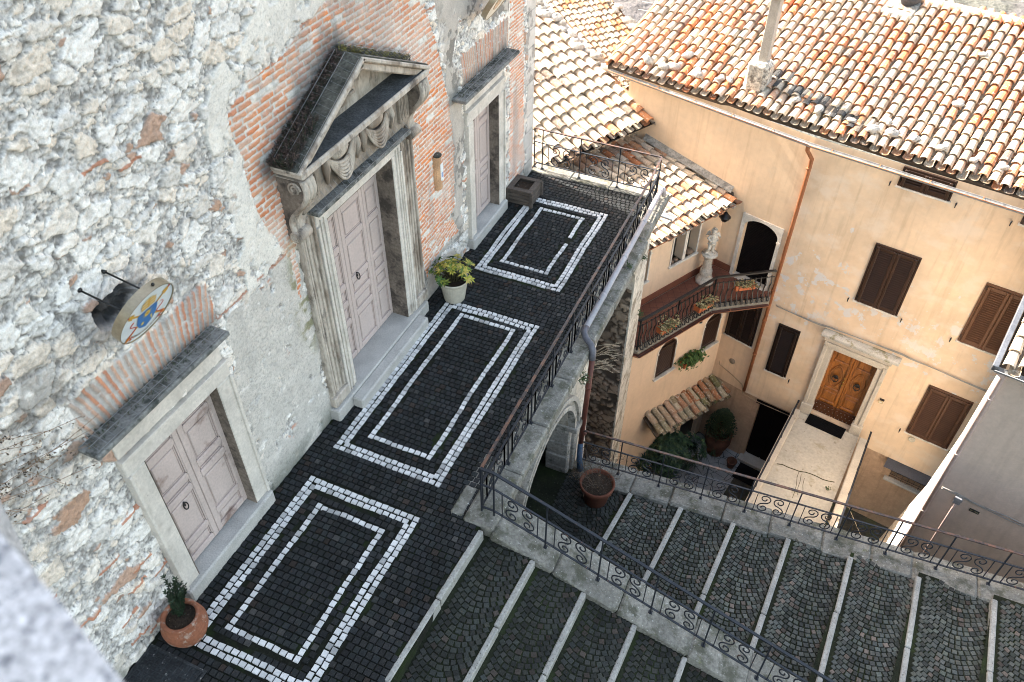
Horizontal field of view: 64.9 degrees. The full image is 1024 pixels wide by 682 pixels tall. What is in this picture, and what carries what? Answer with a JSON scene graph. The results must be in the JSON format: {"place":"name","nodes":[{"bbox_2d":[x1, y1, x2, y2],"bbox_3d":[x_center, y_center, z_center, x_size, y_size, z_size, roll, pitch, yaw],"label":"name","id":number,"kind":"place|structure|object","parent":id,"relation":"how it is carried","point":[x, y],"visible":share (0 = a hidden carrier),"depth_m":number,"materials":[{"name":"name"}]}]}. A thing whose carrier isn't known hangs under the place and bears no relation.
{"place":"outdoors","nodes":[
{"label":"outdoors","id":0,"kind":"place"},
{"bbox_2d":[0,501,122,681],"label":"stone parapet","id":1,"kind":"structure","parent":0,"point":[44,637],"depth_m":0.68,"materials":[{"name":"stone"}]},
{"bbox_2d":[0,0,535,679],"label":"church","id":2,"kind":"structure","parent":0,"point":[252,182],"depth_m":9.62,"materials":[{"name":"stone"}]},
{"bbox_2d":[0,414,97,527],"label":"dry creeper","id":3,"kind":"object","parent":2,"relation":"attached to","point":[21,443],"visible":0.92,"depth_m":7.67,"materials":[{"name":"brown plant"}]},
{"bbox_2d":[77,270,173,343],"bbox_3d":[-3.788,-0.338,8.046,0.703,0.714,0.750,17,45,17],"label":"hanging sign","id":4,"kind":"object","parent":2,"relation":"attached to","point":[142,310],"visible":1,"depth_m":7.88,"materials":[{"name":"white metal"}]},
{"bbox_2d":[78,324,275,600],"bbox_3d":[-4.182,1.685,10.243,0.810,3.622,2.130,17,45,17],"label":"door","id":5,"kind":"structure","parent":2,"relation":"in","point":[197,477],"depth_m":10.21,"materials":[{"name":"stone"}]},
{"bbox_2d":[432,152,443,190],"bbox_3d":[-1.307,-3.003,14.249,0.176,0.703,0.200,17,45,17],"label":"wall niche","id":6,"kind":"object","parent":2,"relation":"attached to","point":[438,175],"depth_m":14.19,"materials":[{"name":"stone"}]},
{"bbox_2d":[452,46,519,249],"bbox_3d":[-0.697,-3.709,16.030,0.810,3.652,2.360,17,45,17],"label":"door","id":7,"kind":"structure","parent":2,"relation":"in","point":[483,99],"depth_m":16.13,"materials":[{"name":"stone"}]},
{"bbox_2d":[481,0,504,19],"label":"hanging sign","id":8,"kind":"object","parent":2,"relation":"attached to","point":[491,8],"visible":1,"depth_m":13.53,"materials":[{"name":"brown metal"}]},
{"bbox_2d":[127,172,641,681],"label":"terrace","id":9,"kind":"structure","parent":0,"point":[267,652],"depth_m":11.84,"materials":[{"name":"black stone"}]},
{"bbox_2d":[122,644,206,681],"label":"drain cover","id":10,"kind":"object","parent":9,"relation":"on","point":[154,663],"visible":1,"depth_m":10.17,"materials":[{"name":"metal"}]},
{"bbox_2d":[160,573,208,647],"bbox_3d":[-4.196,3.446,10.182,0.580,1.030,0.604,17,45,17],"label":"potted shrub","id":11,"kind":"object","parent":9,"relation":"on","point":[184,621],"visible":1,"depth_m":10.15,"materials":[{"name":"orange ceramic"}]},
{"bbox_2d":[155,171,644,681],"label":"terrace setts","id":12,"kind":"structure","parent":9,"relation":"on","point":[473,343],"depth_m":12.49,"materials":[{"name":"black stone"}]},
{"bbox_2d":[194,198,607,681],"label":"white paving lines","id":13,"kind":"object","parent":9,"relation":"on","point":[315,631],"visible":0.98,"depth_m":12.49,"materials":[{"name":"white stone"}]},
{"bbox_2d":[425,253,474,303],"bbox_3d":[-1.145,-1.184,15.245,0.997,0.926,0.979,17,45,17],"label":"potted shrub","id":14,"kind":"object","parent":9,"relation":"on","point":[452,280],"visible":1,"depth_m":15.10,"materials":[{"name":"green plant"}]},
{"bbox_2d":[506,174,542,208],"bbox_3d":[0.273,-3.342,17.965,0.650,0.386,0.650,17,45,17],"label":"wooden planter","id":15,"kind":"object","parent":9,"relation":"on","point":[524,190],"visible":0.95,"depth_m":17.83,"materials":[{"name":"grey wood"}]},
{"bbox_2d":[545,0,636,90],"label":"distant tiled house","id":16,"kind":"structure","parent":0,"point":[605,27],"depth_m":31.20,"materials":[{"name":"tile"}]},
{"bbox_2d":[532,0,674,220],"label":"tiled house","id":17,"kind":"structure","parent":0,"point":[580,91],"depth_m":21.71,"materials":[{"name":"tile"}]},
{"bbox_2d":[647,432,739,494],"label":"court paving","id":18,"kind":"structure","parent":0,"point":[720,462],"depth_m":26.02,"materials":[{"name":"grey stone"}]},
{"bbox_2d":[636,426,715,479],"bbox_3d":[5.134,3.451,25.642,2.557,1.628,2.226,-1,43,-1],"label":"leafy bush","id":19,"kind":"object","parent":18,"relation":"on","point":[674,443],"visible":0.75,"depth_m":25.11,"materials":[{"name":"green plant"}]},
{"bbox_2d":[704,408,736,456],"bbox_3d":[6.696,2.927,25.958,1.062,1.981,1.059,17,45,17],"label":"potted shrub","id":20,"kind":"object","parent":18,"relation":"on","point":[717,440],"visible":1,"depth_m":25.74,"materials":[{"name":"green plant"}]},
{"bbox_2d":[726,456,736,468],"bbox_3d":[7.093,3.967,26.078,0.340,0.300,0.340,17,45,17],"label":"flower pot","id":21,"kind":"object","parent":18,"relation":"on","point":[731,462],"visible":1,"depth_m":26.07,"materials":[{"name":"ceramic"}]},
{"bbox_2d":[401,472,1023,681],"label":"stair setts","id":22,"kind":"structure","parent":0,"point":[774,554],"depth_m":13.33,"materials":[{"name":"grey stone"}]},
{"bbox_2d":[567,445,628,507],"bbox_3d":[1.662,2.610,15.364,1.146,1.342,1.415,17,45,17],"label":"potted shrub","id":23,"kind":"object","parent":22,"relation":"on","point":[597,486],"visible":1,"depth_m":15.40,"materials":[{"name":"brown ceramic"}]},
{"bbox_2d":[648,431,887,540],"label":"ground","id":24,"kind":"structure","parent":0,"point":[847,523],"depth_m":24.76,"materials":[{"name":"grey stone"}]},
{"bbox_2d":[451,163,668,536],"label":"retaining wall","id":25,"kind":"structure","parent":24,"relation":"on","point":[554,427],"depth_m":15.87,"materials":[{"name":"stone"}]},
{"bbox_2d":[480,127,662,508],"bbox_3d":[0.048,-1.184,15.138,3.100,1.028,9.320,17,45,17],"label":"iron railing","id":26,"kind":"object","parent":25,"relation":"on","point":[577,331],"visible":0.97,"depth_m":14.48,"materials":[{"name":"black metal"}]},
{"bbox_2d":[578,369,590,384],"bbox_3d":[1.269,0.623,14.344,0.265,0.222,0.320,-18,46,-18],"label":"wall plant","id":27,"kind":"object","parent":25,"relation":"attached to","point":[583,377],"depth_m":14.37,"materials":[{"name":"green plant"}]},
{"bbox_2d":[587,283,599,299],"bbox_3d":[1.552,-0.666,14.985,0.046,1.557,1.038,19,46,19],"label":"scroll bracket","id":28,"kind":"object","parent":25,"relation":"on","point":[588,290],"visible":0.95,"depth_m":14.36,"materials":[{"name":"black metal"}]},
{"bbox_2d":[594,342,624,372],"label":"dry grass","id":29,"kind":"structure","parent":25,"relation":"attached to","point":[607,358],"depth_m":15.64,"materials":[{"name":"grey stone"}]},
{"bbox_2d":[576,187,666,471],"bbox_3d":[2.246,-0.443,17.119,0.440,3.430,5.772,15,45,15],"label":"rainwater pipe","id":30,"kind":"object","parent":25,"relation":"attached to","point":[588,341],"visible":0.98,"depth_m":15.47,"materials":[{"name":"grey plastic"}]},
{"bbox_2d":[732,462,759,485],"bbox_3d":[7.666,4.350,25.869,1.000,0.030,0.690,26,49,25],"label":"door mat","id":31,"kind":"object","parent":24,"relation":"on","point":[742,468],"depth_m":25.94,"materials":[{"name":"rubber"}]},
{"bbox_2d":[556,0,1023,527],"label":"ochre house","id":32,"kind":"structure","parent":24,"relation":"on","point":[882,303],"depth_m":20.52,"materials":[{"name":"paint"}]},
{"bbox_2d":[643,55,653,64],"bbox_3d":[3.572,-7.355,21.101,0.321,0.252,0.244,-18,46,-19],"label":"roof stone","id":33,"kind":"object","parent":32,"relation":"on","point":[648,60],"visible":1,"depth_m":21.01,"materials":[{"name":"white stone"}]},
{"bbox_2d":[658,62,668,70],"bbox_3d":[3.945,-7.124,20.880,0.327,0.202,0.226,19,46,19],"label":"roof stone","id":34,"kind":"object","parent":32,"relation":"on","point":[663,66],"visible":1,"depth_m":20.82,"materials":[{"name":"white stone"}]},
{"bbox_2d":[656,314,681,335],"bbox_3d":[3.945,-0.360,20.325,0.562,0.323,0.822,17,45,17],"label":"flower box","id":35,"kind":"object","parent":32,"relation":"attached to","point":[667,326],"visible":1,"depth_m":20.29,"materials":[{"name":"orange plastic"}]},
{"bbox_2d":[669,62,680,69],"bbox_3d":[4.201,-7.096,20.800,0.304,0.190,0.208,21,47,20],"label":"roof stone","id":36,"kind":"object","parent":32,"relation":"on","point":[674,66],"visible":1,"depth_m":20.75,"materials":[{"name":"white stone"}]},
{"bbox_2d":[681,51,693,58],"bbox_3d":[4.562,-7.419,20.903,0.341,0.204,0.217,-7,50,0],"label":"roof stone","id":37,"kind":"object","parent":32,"relation":"on","point":[688,54],"visible":1,"depth_m":20.85,"materials":[{"name":"white stone"}]},
{"bbox_2d":[686,247,692,254],"bbox_3d":[4.800,-2.461,21.851,0.238,0.224,0.250,17,45,17],"label":"pumpkin","id":38,"kind":"object","parent":32,"relation":"on","point":[689,250],"visible":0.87,"depth_m":21.79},
{"bbox_2d":[674,347,708,371],"bbox_3d":[5.191,0.533,23.315,1.298,0.402,0.493,-24,48,-24],"label":"flower box","id":39,"kind":"object","parent":32,"relation":"attached to","point":[693,358],"visible":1,"depth_m":23.25,"materials":[{"name":"green plastic"}]},
{"bbox_2d":[693,67,702,77],"bbox_3d":[4.731,-6.830,20.511,0.240,0.232,0.320,7,43,7],"label":"roof stone","id":40,"kind":"object","parent":32,"relation":"on","point":[697,71],"visible":1,"depth_m":20.44,"materials":[{"name":"white stone"}]},
{"bbox_2d":[693,293,718,312],"bbox_3d":[5.082,-0.969,20.972,0.484,0.343,0.710,31,51,29],"label":"flower box","id":41,"kind":"object","parent":32,"relation":"attached to","point":[701,305],"visible":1,"depth_m":20.93,"materials":[{"name":"orange plastic"}]},
{"bbox_2d":[695,227,720,286],"bbox_3d":[5.361,-2.334,21.866,0.515,1.813,0.496,17,45,17],"label":"statue","id":42,"kind":"object","parent":32,"relation":"on","point":[709,255],"visible":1,"depth_m":21.83,"materials":[{"name":"white stone"}]},
{"bbox_2d":[714,75,725,80],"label":"roof stone","id":43,"kind":"object","parent":32,"relation":"on","point":[721,78],"visible":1,"depth_m":20.19,"materials":[{"name":"white stone"}]},
{"bbox_2d":[719,211,730,221],"bbox_3d":[5.666,-3.353,21.366,0.320,0.460,0.320,17,45,17],"label":"hanging lantern","id":44,"kind":"object","parent":32,"relation":"hanging from","point":[725,217],"visible":0.94,"depth_m":21.32,"materials":[{"name":"black metal"}]},
{"bbox_2d":[726,76,732,83],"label":"roof stone","id":45,"kind":"object","parent":32,"relation":"on","point":[729,79],"visible":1,"depth_m":20.11,"materials":[{"name":"white stone"}]},
{"bbox_2d":[723,308,762,348],"bbox_3d":[6.688,-0.644,23.274,0.970,1.735,0.110,32,51,29],"label":"window","id":46,"kind":"structure","parent":32,"relation":"in","point":[740,325],"depth_m":23.41,"materials":[{"name":"brown wood"}]},
{"bbox_2d":[732,278,760,291],"bbox_3d":[6.202,-1.484,21.351,0.689,0.351,0.446,-7,44,-8],"label":"flower box","id":47,"kind":"object","parent":32,"relation":"attached to","point":[750,285],"visible":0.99,"depth_m":21.32,"materials":[{"name":"orange plastic"}]},
{"bbox_2d":[746,399,789,460],"bbox_3d":[8.053,2.924,25.444,1.150,2.700,0.250,26,49,25],"label":"cellar door","id":48,"kind":"structure","parent":32,"relation":"in","point":[769,423],"depth_m":25.41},
{"bbox_2d":[764,323,800,379],"bbox_3d":[7.726,0.304,23.035,0.680,1.845,0.110,26,49,25],"label":"window","id":49,"kind":"structure","parent":32,"relation":"in","point":[785,337],"depth_m":22.98,"materials":[{"name":"brown wood"}]},
{"bbox_2d":[791,96,800,102],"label":"roof stone","id":50,"kind":"object","parent":32,"relation":"on","point":[796,99],"visible":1,"depth_m":19.33,"materials":[{"name":"white stone"}]},
{"bbox_2d":[814,104,823,113],"bbox_3d":[7.276,-5.495,19.087,0.228,0.185,0.370,4,42,35],"label":"roof stone","id":51,"kind":"object","parent":32,"relation":"on","point":[819,108],"visible":1,"depth_m":19.02,"materials":[{"name":"white stone"}]},
{"bbox_2d":[799,328,901,436],"bbox_3d":[9.259,1.214,22.433,2.066,3.240,0.931,17,45,17],"label":"door","id":52,"kind":"structure","parent":32,"relation":"in","point":[856,371],"depth_m":22.40,"materials":[{"name":"wood"}]},
{"bbox_2d":[846,117,856,122],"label":"roof stone","id":53,"kind":"object","parent":32,"relation":"on","point":[851,120],"visible":1,"depth_m":18.66,"materials":[{"name":"white stone"}]},
{"bbox_2d":[865,124,879,134],"bbox_3d":[8.283,-4.854,18.459,0.414,0.206,0.254,-9,49,-10],"label":"roof stone","id":54,"kind":"object","parent":32,"relation":"on","point":[872,129],"visible":1,"depth_m":18.39,"materials":[{"name":"white stone"}]},
{"bbox_2d":[852,242,921,317],"bbox_3d":[9.251,-1.489,19.895,1.140,1.845,0.110,26,49,25],"label":"window","id":55,"kind":"structure","parent":32,"relation":"in","point":[881,261],"depth_m":19.84,"materials":[{"name":"brown paint"}]},
{"bbox_2d":[886,118,891,125],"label":"roof stone","id":56,"kind":"object","parent":32,"relation":"on","point":[888,121],"visible":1,"depth_m":18.43,"materials":[{"name":"white stone"}]},
{"bbox_2d":[884,128,899,136],"bbox_3d":[8.642,-4.738,18.301,0.372,0.186,0.229,26,68,24],"label":"roof stone","id":57,"kind":"object","parent":32,"relation":"on","point":[892,132],"visible":1,"depth_m":18.24,"materials":[{"name":"white stone"}]},
{"bbox_2d":[883,457,931,494],"bbox_3d":[11.385,3.938,22.900,1.709,0.801,0.882,17,45,17],"label":"barred window","id":58,"kind":"structure","parent":32,"relation":"in","point":[895,466],"depth_m":22.80,"materials":[{"name":"paint"}]},
{"bbox_2d":[910,134,919,142],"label":"roof stone","id":59,"kind":"object","parent":32,"relation":"on","point":[914,138],"visible":1,"depth_m":18.04,"materials":[{"name":"white stone"}]},
{"bbox_2d":[895,165,957,203],"bbox_3d":[9.269,-3.505,18.011,1.210,0.545,0.110,26,49,25],"label":"window","id":60,"kind":"structure","parent":32,"relation":"in","point":[904,183],"depth_m":17.99,"materials":[{"name":"brown paint"}]},
{"bbox_2d":[904,385,973,450],"bbox_3d":[11.232,2.035,21.234,1.150,1.865,0.110,26,49,25],"label":"window","id":61,"kind":"structure","parent":32,"relation":"in","point":[950,419],"depth_m":21.17,"materials":[{"name":"brown wood"}]},
{"bbox_2d":[935,144,947,150],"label":"roof stone","id":62,"kind":"object","parent":32,"relation":"on","point":[940,147],"visible":1,"depth_m":17.77,"materials":[{"name":"white stone"}]},
{"bbox_2d":[952,100,964,106],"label":"roof stone","id":63,"kind":"object","parent":32,"relation":"on","point":[958,103],"visible":1,"depth_m":18.27,"materials":[{"name":"white stone"}]},
{"bbox_2d":[968,157,978,163],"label":"roof stone","id":64,"kind":"object","parent":32,"relation":"on","point":[974,160],"visible":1,"depth_m":17.42,"materials":[{"name":"white stone"}]},
{"bbox_2d":[978,51,987,56],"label":"roof stone","id":65,"kind":"object","parent":32,"relation":"on","point":[982,54],"visible":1,"depth_m":18.86,"materials":[{"name":"white stone"}]},
{"bbox_2d":[955,282,1022,359],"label":"window","id":66,"kind":"structure","parent":32,"relation":"in","point":[994,299],"depth_m":18.87,"materials":[{"name":"brown wood"}]},
{"bbox_2d":[999,164,1009,170],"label":"roof stone","id":67,"kind":"object","parent":32,"relation":"on","point":[1004,167],"visible":1,"depth_m":17.17,"materials":[{"name":"white stone"}]},
{"bbox_2d":[1017,216,1023,226],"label":"window","id":68,"kind":"structure","parent":32,"relation":"in","point":[1021,223],"depth_m":17.26,"materials":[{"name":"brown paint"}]},
{"bbox_2d":[574,456,1023,603],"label":"lane wall","id":69,"kind":"structure","parent":24,"relation":"on","point":[727,514],"depth_m":14.84,"materials":[{"name":"stone"}]},
{"bbox_2d":[582,430,1023,590],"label":"iron railing","id":70,"kind":"object","parent":69,"relation":"on","point":[956,536],"visible":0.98,"depth_m":14.47,"materials":[{"name":"black metal"}]},
{"bbox_2d":[753,412,858,525],"bbox_3d":[7.659,5.287,22.658,1.951,3.240,5.909,23,48,22],"label":"landing","id":71,"kind":"object","parent":24,"relation":"on","point":[806,447],"visible":0.45,"depth_m":22.18,"materials":[{"name":"stone"}]},
{"bbox_2d":[777,463,833,497],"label":"landing cracks","id":72,"kind":"object","parent":71,"relation":"on","point":[804,478],"visible":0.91,"depth_m":21.99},
{"bbox_2d":[745,400,871,527],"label":"landing kerb","id":73,"kind":"structure","parent":71,"relation":"on","point":[852,473],"depth_m":21.91,"materials":[{"name":"stone"}]},
{"bbox_2d":[805,413,845,438],"bbox_3d":[9.064,2.454,23.300,1.070,0.033,0.440,26,49,25],"label":"door mat","id":74,"kind":"object","parent":71,"relation":"on","point":[826,426],"depth_m":23.28,"materials":[{"name":"rubber"}]},
{"bbox_2d":[879,295,1023,582],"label":"pinkish house","id":75,"kind":"structure","parent":24,"relation":"on","point":[973,489],"depth_m":16.28,"materials":[{"name":"paint"}]},
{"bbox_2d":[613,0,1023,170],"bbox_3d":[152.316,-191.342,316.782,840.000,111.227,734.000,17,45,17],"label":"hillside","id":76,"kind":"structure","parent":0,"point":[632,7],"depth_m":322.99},
{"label":"stair foundation","id":77,"kind":"structure","parent":0,"visible":0},
{"bbox_2d":[490,502,800,681],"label":"stair wall","id":78,"kind":"structure","parent":77,"relation":"on","point":[707,659],"depth_m":11.76,"materials":[{"name":"stone"}]},
{"bbox_2d":[479,467,834,681],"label":"iron railing","id":79,"kind":"object","parent":78,"relation":"on","point":[638,579],"visible":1,"depth_m":11.36,"materials":[{"name":"black metal"}]},
{"bbox_2d":[385,492,997,681],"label":"step edges","id":80,"kind":"object","parent":77,"relation":"on","point":[457,571],"visible":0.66,"depth_m":12.66,"materials":[{"name":"stone"}]},
{"bbox_2d":[400,456,1023,681],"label":"stair joints","id":81,"kind":"object","parent":77,"relation":"on","point":[547,482],"visible":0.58,"depth_m":13.09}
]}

